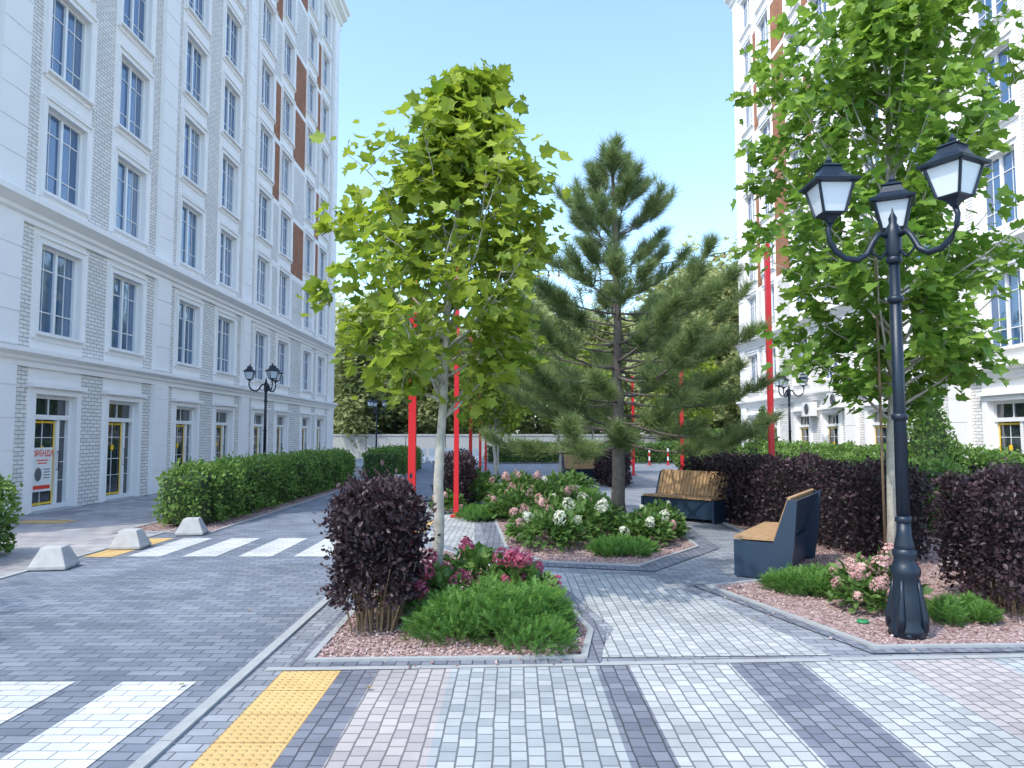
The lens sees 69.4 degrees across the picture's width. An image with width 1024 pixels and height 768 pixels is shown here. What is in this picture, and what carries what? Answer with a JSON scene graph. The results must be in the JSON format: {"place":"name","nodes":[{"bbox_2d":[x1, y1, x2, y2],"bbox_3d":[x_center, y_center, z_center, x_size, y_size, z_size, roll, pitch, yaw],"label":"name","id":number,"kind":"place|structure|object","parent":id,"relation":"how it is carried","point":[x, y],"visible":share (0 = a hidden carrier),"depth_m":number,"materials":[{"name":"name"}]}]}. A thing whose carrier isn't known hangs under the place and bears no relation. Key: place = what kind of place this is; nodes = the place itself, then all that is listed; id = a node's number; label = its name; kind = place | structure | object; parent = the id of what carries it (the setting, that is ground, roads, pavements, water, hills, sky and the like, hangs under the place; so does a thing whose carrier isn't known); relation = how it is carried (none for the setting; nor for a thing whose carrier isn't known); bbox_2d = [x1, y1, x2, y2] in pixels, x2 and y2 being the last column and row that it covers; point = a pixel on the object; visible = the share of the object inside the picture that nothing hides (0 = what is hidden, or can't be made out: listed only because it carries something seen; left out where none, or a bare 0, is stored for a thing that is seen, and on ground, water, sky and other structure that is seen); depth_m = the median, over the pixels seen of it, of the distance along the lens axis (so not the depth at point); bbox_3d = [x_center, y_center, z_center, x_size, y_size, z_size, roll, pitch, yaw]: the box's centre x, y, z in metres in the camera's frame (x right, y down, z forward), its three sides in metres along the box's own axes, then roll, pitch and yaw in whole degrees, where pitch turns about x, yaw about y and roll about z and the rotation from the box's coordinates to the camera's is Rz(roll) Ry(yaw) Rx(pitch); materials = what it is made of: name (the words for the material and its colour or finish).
{"place":"outdoors","nodes":[
{"label":"outdoors","id":0,"kind":"place"},
{"bbox_2d":[0,462,364,575],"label":"sidewalk","id":1,"kind":"structure","parent":0,"point":[93,527],"depth_m":12.79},
{"bbox_2d":[0,474,24,552],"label":"green hedge","id":2,"kind":"object","parent":1,"relation":"on","point":[7,486],"visible":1,"depth_m":9.97,"materials":[{"name":"green plant"}]},
{"bbox_2d":[10,520,433,556],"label":"tactile paving","id":3,"kind":"structure","parent":1,"relation":"on","point":[109,553],"depth_m":11.40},
{"bbox_2d":[109,528,150,549],"bbox_3d":[-5.450,2.206,10.573,0.425,0.259,0.425,0,-4,-6],"label":"concrete bollard","id":4,"kind":"object","parent":3,"relation":"on","point":[131,538],"visible":1,"depth_m":10.42,"materials":[{"name":"grey concrete"}]},
{"bbox_2d":[0,461,481,767],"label":"road","id":5,"kind":"structure","parent":0,"point":[92,628],"depth_m":6.55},
{"bbox_2d":[27,544,79,570],"bbox_3d":[-5.550,2.095,8.977,0.425,0.259,0.425,1,-4,-9],"label":"concrete bollard","id":6,"kind":"object","parent":5,"relation":"on","point":[56,557],"visible":1,"depth_m":8.83,"materials":[{"name":"grey concrete"}]},
{"bbox_2d":[0,682,194,767],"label":"crossing marking","id":7,"kind":"object","parent":5,"relation":"on","point":[87,735],"visible":1,"depth_m":4.20,"materials":[{"name":"white paint"}]},
{"bbox_2d":[129,538,335,555],"bbox_3d":[-3.785,2.349,10.688,2.670,0.001,1.750,0,-4,0],"label":"crossing marking","id":8,"kind":"object","parent":5,"relation":"on","point":[274,547],"visible":0.85,"depth_m":10.60,"materials":[{"name":"white paint"}]},
{"bbox_2d":[359,442,423,476],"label":"green hedge","id":9,"kind":"object","parent":5,"relation":"on","point":[393,458],"visible":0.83,"depth_m":27.91,"materials":[{"name":"green plant"}]},
{"bbox_2d":[286,548,605,666],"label":"border paving","id":10,"kind":"structure","parent":0,"point":[595,649],"depth_m":5.31,"materials":[{"name":"grey concrete"}]},
{"bbox_2d":[333,0,737,433],"label":"sky","id":11,"kind":"structure","parent":0,"point":[660,73],"materials":[{"name":"blue"}]},
{"bbox_2d":[148,461,1023,767],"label":"courtyard pavement","id":12,"kind":"structure","parent":0,"point":[716,565],"depth_m":7.97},
{"bbox_2d":[138,481,364,530],"bbox_3d":[-5.750,2.924,19.044,1.500,0.001,13.600,0,-4,0],"label":"gravel bed","id":13,"kind":"object","parent":12,"relation":"on","point":[302,498],"visible":0.2,"depth_m":15.17,"materials":[{"name":"pink gravel"}]},
{"bbox_2d":[151,446,357,526],"bbox_3d":[-5.798,2.251,19.045,1.592,1.438,13.053,0,-4,0],"label":"green hedge","id":14,"kind":"object","parent":13,"relation":"on","point":[227,488],"visible":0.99,"depth_m":14.87,"materials":[{"name":"green plant"}]},
{"bbox_2d":[305,547,593,661],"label":"kerb","id":15,"kind":"structure","parent":12,"relation":"on","point":[312,657],"depth_m":5.32,"materials":[{"name":"concrete"}]},
{"bbox_2d":[316,548,586,674],"bbox_3d":[-0.400,2.151,7.880,2.040,0.001,5.180,0,-4,0],"label":"gravel bed","id":16,"kind":"object","parent":12,"relation":"on","point":[360,634],"visible":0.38,"depth_m":5.65,"materials":[{"name":"gravel"}]},
{"bbox_2d":[311,459,443,632],"bbox_3d":[-1.121,1.342,6.289,1.056,1.397,1.180,0,-4,0],"label":"purple hedge","id":17,"kind":"object","parent":16,"relation":"on","point":[379,541],"visible":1,"depth_m":5.97,"materials":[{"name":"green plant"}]},
{"bbox_2d":[408,273,417,555],"bbox_3d":[-1.290,0.281,9.604,0.220,3.966,0.220,0,-4,0],"label":"red pole","id":18,"kind":"object","parent":16,"relation":"on","point":[412,420],"visible":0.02,"depth_m":9.53,"materials":[{"name":"metal"}]},
{"bbox_2d":[374,547,466,619],"bbox_3d":[-0.830,1.767,6.668,0.912,0.572,0.951,2,-4,-25],"label":"hydrangea bush","id":19,"kind":"object","parent":16,"relation":"on","point":[442,576],"visible":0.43,"depth_m":6.50,"materials":[{"name":"green plant"}]},
{"bbox_2d":[296,58,572,594],"bbox_3d":[-0.790,-0.622,7.272,2.753,5.480,3.153,0,-4,0],"label":"maple tree","id":20,"kind":"object","parent":16,"relation":"on","point":[456,160],"visible":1,"depth_m":6.97,"materials":[{"name":"green plant"}]},
{"bbox_2d":[428,535,529,593],"bbox_3d":[-0.250,1.790,7.184,1.119,0.594,1.073,0,-4,0],"label":"hydrangea bush","id":21,"kind":"object","parent":16,"relation":"on","point":[477,556],"visible":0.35,"depth_m":6.99,"materials":[{"name":"green plant"}]},
{"bbox_2d":[396,571,581,656],"bbox_3d":[-0.158,1.794,5.935,1.476,0.554,1.457,0,-4,0],"label":"juniper bush","id":22,"kind":"object","parent":16,"relation":"on","point":[524,611],"visible":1,"depth_m":5.71,"materials":[{"name":"green plant"}]},
{"bbox_2d":[471,545,561,588],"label":"hydrangea bush","id":23,"kind":"object","parent":16,"relation":"on","point":[516,557],"visible":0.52,"depth_m":6.77,"materials":[{"name":"pink plant"}]},
{"bbox_2d":[448,338,536,478],"bbox_3d":[-0.563,0.703,20.499,2.680,4.658,2.340,-3,-5,33],"label":"maple tree","id":24,"kind":"object","parent":12,"relation":"on","point":[510,419],"visible":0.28,"depth_m":20.28,"materials":[{"name":"green plant"}]},
{"bbox_2d":[483,440,679,463],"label":"green hedge","id":25,"kind":"object","parent":12,"relation":"on","point":[642,456],"visible":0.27,"depth_m":42.34,"materials":[{"name":"green plant"}]},
{"bbox_2d":[497,506,693,563],"bbox_3d":[1.200,2.608,14.479,3.100,0.001,10.750,0,-4,0],"label":"gravel bed","id":26,"kind":"object","parent":12,"relation":"on","point":[684,542],"visible":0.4,"depth_m":10.30,"materials":[{"name":"pink gravel"}]},
{"bbox_2d":[487,482,541,521],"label":"hydrangea bush","id":27,"kind":"object","parent":26,"relation":"on","point":[515,494],"visible":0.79,"depth_m":13.71,"materials":[{"name":"green plant"}]},
{"bbox_2d":[515,503,592,551],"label":"hydrangea bush","id":28,"kind":"object","parent":26,"relation":"on","point":[558,519],"visible":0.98,"depth_m":10.29,"materials":[{"name":"green plant"}]},
{"bbox_2d":[562,495,628,542],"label":"hydrangea bush","id":29,"kind":"object","parent":26,"relation":"on","point":[602,512],"visible":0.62,"depth_m":10.96,"materials":[{"name":"green plant"}]},
{"bbox_2d":[433,130,795,513],"bbox_3d":[2.108,-1.059,13.210,6.495,7.157,6.460,1,-4,-17],"label":"pine tree","id":30,"kind":"object","parent":26,"relation":"on","point":[660,325],"visible":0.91,"depth_m":12.80,"materials":[{"name":"green plant"}]},
{"bbox_2d":[582,532,662,557],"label":"juniper bush","id":31,"kind":"object","parent":26,"relation":"on","point":[609,546],"visible":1,"depth_m":9.83,"materials":[{"name":"green plant"}]},
{"bbox_2d":[611,505,676,544],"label":"hydrangea bush","id":32,"kind":"object","parent":26,"relation":"on","point":[651,519],"visible":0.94,"depth_m":10.73,"materials":[{"name":"green plant"}]},
{"bbox_2d":[589,445,633,485],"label":"purple hedge","id":33,"kind":"object","parent":12,"relation":"on","point":[603,473],"visible":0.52,"depth_m":23.18,"materials":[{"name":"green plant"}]},
{"bbox_2d":[264,654,1023,670],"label":"kerb","id":34,"kind":"structure","parent":12,"relation":"on","point":[650,662],"depth_m":5.24,"materials":[{"name":"concrete"}]},
{"bbox_2d":[641,469,730,523],"bbox_3d":[3.371,2.135,14.257,0.710,0.910,1.700,3,-5,-40],"label":"park bench","id":35,"kind":"object","parent":12,"relation":"on","point":[688,493],"visible":0.88,"depth_m":14.11,"materials":[{"name":"brown wood"}]},
{"bbox_2d":[693,520,1023,652],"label":"border paving","id":36,"kind":"structure","parent":12,"relation":"on","point":[852,642],"depth_m":5.80,"materials":[{"name":"grey concrete"}]},
{"bbox_2d":[705,522,1023,648],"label":"kerb","id":37,"kind":"structure","parent":12,"relation":"on","point":[881,646],"depth_m":5.82,"materials":[{"name":"concrete"}]},
{"bbox_2d":[716,522,1023,649],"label":"gravel bed","id":38,"kind":"object","parent":12,"relation":"on","point":[981,634],"visible":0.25,"depth_m":6.62,"materials":[{"name":"gravel"}]},
{"bbox_2d":[764,243,774,457],"bbox_3d":[5.000,-0.118,14.342,0.220,5.416,0.220,0,-4,0],"label":"red pole","id":39,"kind":"object","parent":38,"relation":"on","point":[769,359],"visible":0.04,"depth_m":14.34,"materials":[{"name":"metal"}]},
{"bbox_2d":[734,488,820,577],"bbox_3d":[3.278,1.774,9.043,0.710,0.910,1.700,-2,-5,31],"label":"park bench","id":40,"kind":"object","parent":38,"relation":"on","point":[791,536],"visible":0.99,"depth_m":8.43,"materials":[{"name":"blue metal"}]},
{"bbox_2d":[755,561,833,597],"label":"juniper bush","id":41,"kind":"object","parent":38,"relation":"on","point":[813,580],"visible":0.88,"depth_m":7.42,"materials":[{"name":"green plant"}]},
{"bbox_2d":[680,446,936,559],"bbox_3d":[4.470,1.766,12.544,1.231,1.456,6.862,1,-4,-9],"label":"purple hedge","id":42,"kind":"object","parent":38,"relation":"on","point":[851,515],"visible":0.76,"depth_m":10.61,"materials":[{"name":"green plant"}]},
{"bbox_2d":[824,564,889,613],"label":"hydrangea bush","id":43,"kind":"object","parent":38,"relation":"on","point":[856,582],"visible":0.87,"depth_m":6.71,"materials":[{"name":"green plant"}]},
{"bbox_2d":[749,441,974,535],"bbox_3d":[6.902,1.995,15.918,1.392,1.476,9.325,0,-4,0],"label":"green hedge","id":44,"kind":"object","parent":38,"relation":"on","point":[934,467],"visible":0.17,"depth_m":12.08,"materials":[{"name":"green plant"}]},
{"bbox_2d":[725,0,1023,562],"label":"maple tree","id":45,"kind":"object","parent":38,"relation":"on","point":[916,100],"visible":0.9,"depth_m":8.73,"materials":[{"name":"green plant"}]},
{"bbox_2d":[826,542,933,604],"bbox_3d":[3.520,1.793,7.161,0.879,0.553,0.908,0,-4,-5],"label":"hydrangea bush","id":46,"kind":"object","parent":38,"relation":"on","point":[874,566],"visible":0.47,"depth_m":7.01,"materials":[{"name":"green plant"}]},
{"bbox_2d":[872,232,891,566],"bbox_3d":[4.428,0.192,8.781,0.189,4.030,0.045,1,-4,-19],"label":"tree stake","id":47,"kind":"object","parent":38,"relation":"on","point":[881,426],"visible":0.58,"depth_m":8.73,"materials":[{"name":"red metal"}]},
{"bbox_2d":[798,133,991,639],"bbox_3d":[3.065,0.049,6.061,1.204,3.940,1.424,0,-4,0],"label":"street lamp","id":48,"kind":"object","parent":38,"relation":"on","point":[952,168],"visible":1,"depth_m":5.99,"materials":[{"name":"black metal"}]},
{"bbox_2d":[924,590,1005,626],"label":"juniper bush","id":49,"kind":"object","parent":38,"relation":"on","point":[968,607],"visible":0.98,"depth_m":6.29,"materials":[{"name":"green plant"}]},
{"bbox_2d":[920,452,1023,615],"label":"purple hedge","id":50,"kind":"object","parent":38,"relation":"on","point":[983,511],"visible":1,"depth_m":6.65,"materials":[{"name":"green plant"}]},
{"bbox_2d":[737,439,1023,473],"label":"green hedge","id":51,"kind":"object","parent":12,"relation":"on","point":[979,457],"visible":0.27,"depth_m":15.38,"materials":[{"name":"green plant"}]},
{"bbox_2d":[907,384,965,472],"bbox_3d":[8.097,1.289,14.339,1.505,2.682,1.473,0,-4,0],"label":"conical thuja","id":52,"kind":"object","parent":12,"relation":"on","point":[928,436],"visible":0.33,"depth_m":14.10,"materials":[{"name":"green plant"}]},
{"label":"gravel bed","id":53,"kind":"structure","parent":12,"relation":"on","visible":0},
{"bbox_2d":[429,448,480,507],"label":"purple hedge","id":54,"kind":"object","parent":53,"relation":"on","point":[467,463],"visible":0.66,"depth_m":16.25,"materials":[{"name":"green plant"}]},
{"bbox_2d":[152,658,1023,767],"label":"striped pavement","id":55,"kind":"structure","parent":0,"point":[950,713],"depth_m":4.21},
{"bbox_2d":[479,496,718,570],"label":"border paving","id":56,"kind":"structure","parent":0,"point":[492,537],"depth_m":10.15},
{"bbox_2d":[423,513,830,656],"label":"path","id":57,"kind":"structure","parent":0,"point":[644,616],"depth_m":6.41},
{"bbox_2d":[450,269,459,516],"bbox_3d":[-1.100,0.085,14.729,0.220,5.066,0.220,0,-4,0],"label":"red pole","id":58,"kind":"object","parent":57,"relation":"on","point":[456,451],"visible":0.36,"depth_m":14.61,"materials":[{"name":"metal"}]},
{"label":"ground","id":59,"kind":"structure","parent":0,"visible":0},
{"bbox_2d":[0,0,349,516],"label":"apartment building","id":60,"kind":"structure","parent":59,"relation":"on","point":[168,176],"depth_m":20.36,"materials":[{"name":"white paint"}]},
{"bbox_2d":[32,447,52,492],"bbox_3d":[-9.895,1.800,15.576,0.010,0.920,0.713,0,-4,0],"label":"poster","id":61,"kind":"object","parent":60,"relation":"attached to","point":[42,470],"visible":0.8,"depth_m":15.59,"materials":[{"name":"paper"}]},
{"bbox_2d":[23,382,87,514],"bbox_3d":[-9.825,1.369,15.793,0.550,2.690,1.920,0,-4,0],"label":"door","id":62,"kind":"structure","parent":60,"relation":"in","point":[49,416],"depth_m":16.00,"materials":[{"name":"white glass"}]},
{"bbox_2d":[31,230,88,348],"bbox_3d":[-9.825,-2.118,16.035,0.290,2.520,1.780,0,-4,0],"label":"window","id":63,"kind":"structure","parent":60,"relation":"in","point":[54,280],"depth_m":16.08,"materials":[{"name":"white glass"}]},
{"bbox_2d":[37,83,93,219],"bbox_3d":[-9.825,-5.071,16.239,0.290,2.520,1.780,0,-4,0],"label":"window","id":64,"kind":"structure","parent":60,"relation":"in","point":[59,167],"depth_m":16.28,"materials":[{"name":"white glass"}]},
{"bbox_2d":[43,0,98,109],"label":"window","id":65,"kind":"structure","parent":60,"relation":"in","point":[65,31],"depth_m":16.59,"materials":[{"name":"white glass"}]},
{"bbox_2d":[99,390,147,502],"bbox_3d":[-9.825,1.559,18.537,0.550,2.690,1.920,0,-4,0],"label":"door","id":66,"kind":"structure","parent":60,"relation":"in","point":[117,424],"depth_m":18.68,"materials":[{"name":"white glass"}]},
{"bbox_2d":[105,261,147,360],"bbox_3d":[-9.825,-1.928,18.778,0.290,2.520,1.780,0,-4,0],"label":"window","id":67,"kind":"structure","parent":60,"relation":"in","point":[121,314],"depth_m":18.89,"materials":[{"name":"white glass"}]},
{"bbox_2d":[110,136,151,249],"bbox_3d":[-9.825,-4.881,18.982,0.290,2.520,1.780,0,-4,0],"label":"window","id":68,"kind":"structure","parent":60,"relation":"in","point":[125,207],"depth_m":19.08,"materials":[{"name":"white glass"}]},
{"bbox_2d":[114,35,154,154],"bbox_3d":[-9.825,-7.475,19.162,0.290,2.520,1.780,0,-4,0],"label":"window","id":69,"kind":"structure","parent":60,"relation":"in","point":[129,85],"depth_m":19.25,"materials":[{"name":"white glass"}]},
{"bbox_2d":[117,0,156,61],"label":"window","id":70,"kind":"structure","parent":60,"relation":"in","point":[132,14],"depth_m":19.65,"materials":[{"name":"white glass"}]},
{"bbox_2d":[170,398,203,474],"bbox_3d":[-9.825,1.807,22.128,0.550,2.690,1.920,0,-4,0],"label":"door","id":71,"kind":"structure","parent":60,"relation":"in","point":[182,417],"depth_m":22.36,"materials":[{"name":"white glass"}]},
{"bbox_2d":[173,290,203,371],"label":"window","id":72,"kind":"structure","parent":60,"relation":"in","point":[185,314],"depth_m":22.54,"materials":[{"name":"white glass"}]},
{"bbox_2d":[177,185,206,278],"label":"window","id":73,"kind":"structure","parent":60,"relation":"in","point":[187,235],"depth_m":22.75,"materials":[{"name":"white glass"}]},
{"bbox_2d":[179,100,208,197],"bbox_3d":[-9.825,-7.226,22.753,0.290,2.520,1.780,0,-4,0],"label":"window","id":74,"kind":"structure","parent":60,"relation":"in","point":[190,141],"depth_m":22.89,"materials":[{"name":"white glass"}]},
{"bbox_2d":[182,16,210,117],"bbox_3d":[-9.825,-9.820,22.933,0.290,2.520,1.780,0,-4,0],"label":"window","id":75,"kind":"structure","parent":60,"relation":"in","point":[192,78],"depth_m":23.07,"materials":[{"name":"white glass"}]},
{"bbox_2d":[211,402,237,461],"bbox_3d":[-9.825,2.008,25.021,0.550,2.690,1.920,0,-4,0],"label":"door","id":76,"kind":"structure","parent":60,"relation":"in","point":[220,421],"depth_m":25.27,"materials":[{"name":"white glass"}]},
{"bbox_2d":[214,307,237,378],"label":"window","id":77,"kind":"structure","parent":60,"relation":"in","point":[221,345],"depth_m":25.51,"materials":[{"name":"clear glass"}]},
{"bbox_2d":[216,214,239,295],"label":"window","id":78,"kind":"structure","parent":60,"relation":"in","point":[224,242],"depth_m":25.68,"materials":[{"name":"clear glass"}]},
{"bbox_2d":[218,138,241,223],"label":"window","id":79,"kind":"structure","parent":60,"relation":"in","point":[225,202],"depth_m":25.86,"materials":[{"name":"clear glass"}]},
{"bbox_2d":[220,64,243,152],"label":"window","id":80,"kind":"structure","parent":60,"relation":"in","point":[228,98],"depth_m":26.04,"materials":[{"name":"clear glass"}]},
{"bbox_2d":[223,0,245,82],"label":"window","id":81,"kind":"structure","parent":60,"relation":"in","point":[230,28],"depth_m":26.23,"materials":[{"name":"clear glass"}]},
{"bbox_2d":[252,323,270,384],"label":"window","id":82,"kind":"structure","parent":60,"relation":"in","point":[258,339],"depth_m":29.14,"materials":[{"name":"clear glass"}]},
{"bbox_2d":[254,242,272,312],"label":"window","id":83,"kind":"structure","parent":60,"relation":"in","point":[260,265],"depth_m":29.26,"materials":[{"name":"clear glass"}]},
{"bbox_2d":[256,176,273,248],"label":"window","id":84,"kind":"structure","parent":60,"relation":"in","point":[261,201],"depth_m":29.50,"materials":[{"name":"clear glass"}]},
{"bbox_2d":[257,111,275,185],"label":"window","id":85,"kind":"structure","parent":60,"relation":"in","point":[263,138],"depth_m":29.61,"materials":[{"name":"clear glass"}]},
{"bbox_2d":[259,46,276,123],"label":"window","id":86,"kind":"structure","parent":60,"relation":"in","point":[265,77],"depth_m":29.84,"materials":[{"name":"clear glass"}]},
{"bbox_2d":[260,0,277,62],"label":"window","id":87,"kind":"structure","parent":60,"relation":"in","point":[266,15],"depth_m":30.10,"materials":[{"name":"clear glass"}]},
{"bbox_2d":[277,259,291,322],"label":"window","id":88,"kind":"structure","parent":60,"relation":"in","point":[281,279],"depth_m":32.06,"materials":[{"name":"white glass"}]},
{"bbox_2d":[278,198,293,264],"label":"window","id":89,"kind":"structure","parent":60,"relation":"in","point":[283,220],"depth_m":32.21,"materials":[{"name":"clear glass"}]},
{"bbox_2d":[279,138,294,206],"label":"window","id":90,"kind":"structure","parent":60,"relation":"in","point":[284,162],"depth_m":32.35,"materials":[{"name":"white glass"}]},
{"bbox_2d":[281,79,295,149],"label":"window","id":91,"kind":"structure","parent":60,"relation":"in","point":[285,105],"depth_m":32.50,"materials":[{"name":"white glass"}]},
{"bbox_2d":[128,459,484,767],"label":"kerb","id":92,"kind":"structure","parent":59,"relation":"on","point":[156,751],"depth_m":4.53,"materials":[{"name":"concrete"}]},
{"bbox_2d":[333,302,398,446],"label":"broadleaf tree","id":93,"kind":"object","parent":59,"relation":"on","point":[348,407],"visible":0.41,"depth_m":56.40,"materials":[{"name":"green plant"}]},
{"bbox_2d":[345,288,450,433],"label":"broadleaf tree","id":94,"kind":"object","parent":59,"relation":"on","point":[399,417],"visible":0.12,"depth_m":57.79,"materials":[{"name":"green plant"}]},
{"bbox_2d":[397,315,482,446],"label":"broadleaf tree","id":95,"kind":"object","parent":59,"relation":"on","point":[425,411],"visible":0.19,"depth_m":57.49,"materials":[{"name":"green plant"}]},
{"bbox_2d":[333,434,737,456],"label":"boundary wall","id":96,"kind":"structure","parent":59,"relation":"on","point":[427,442],"depth_m":55.82,"materials":[{"name":"concrete"}]},
{"bbox_2d":[565,300,649,433],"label":"broadleaf tree","id":97,"kind":"object","parent":59,"relation":"on","point":[627,409],"visible":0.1,"depth_m":62.60,"materials":[{"name":"green plant"}]},
{"bbox_2d":[624,230,721,440],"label":"broadleaf tree","id":98,"kind":"object","parent":59,"relation":"on","point":[658,288],"visible":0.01,"depth_m":55.61,"materials":[{"name":"green plant"}]},
{"bbox_2d":[658,240,741,444],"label":"broadleaf tree","id":99,"kind":"object","parent":59,"relation":"on","point":[723,414],"visible":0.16,"depth_m":48.09,"materials":[{"name":"green plant"}]},
{"bbox_2d":[724,0,1023,457],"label":"apartment building","id":100,"kind":"structure","parent":59,"relation":"on","point":[990,414],"depth_m":25.63,"materials":[{"name":"white paint"}]},
{"bbox_2d":[817,407,842,445],"bbox_3d":[12.025,2.194,27.715,0.550,2.690,1.920,0,-4,0],"label":"door","id":101,"kind":"structure","parent":100,"relation":"in","point":[833,421],"depth_m":27.97,"materials":[{"name":"white glass"}]},
{"bbox_2d":[967,19,1018,135],"bbox_3d":[12.025,-7.523,18.464,0.290,2.520,1.780,0,-4,0],"label":"window","id":102,"kind":"structure","parent":100,"relation":"in","point":[1011,94],"depth_m":18.17,"materials":[{"name":"white glass"}]},
{"bbox_2d":[972,124,1023,241],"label":"window","id":103,"kind":"structure","parent":100,"relation":"in","point":[1008,165],"depth_m":18.24,"materials":[{"name":"white glass"}]},
{"bbox_2d":[976,389,1023,455],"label":"door","id":104,"kind":"structure","parent":100,"relation":"in","point":[1008,414],"depth_m":18.15,"materials":[{"name":"white glass"}]},
{"bbox_2d":[976,258,1023,355],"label":"window","id":105,"kind":"structure","parent":100,"relation":"in","point":[1013,310],"depth_m":18.02,"materials":[{"name":"white glass"}]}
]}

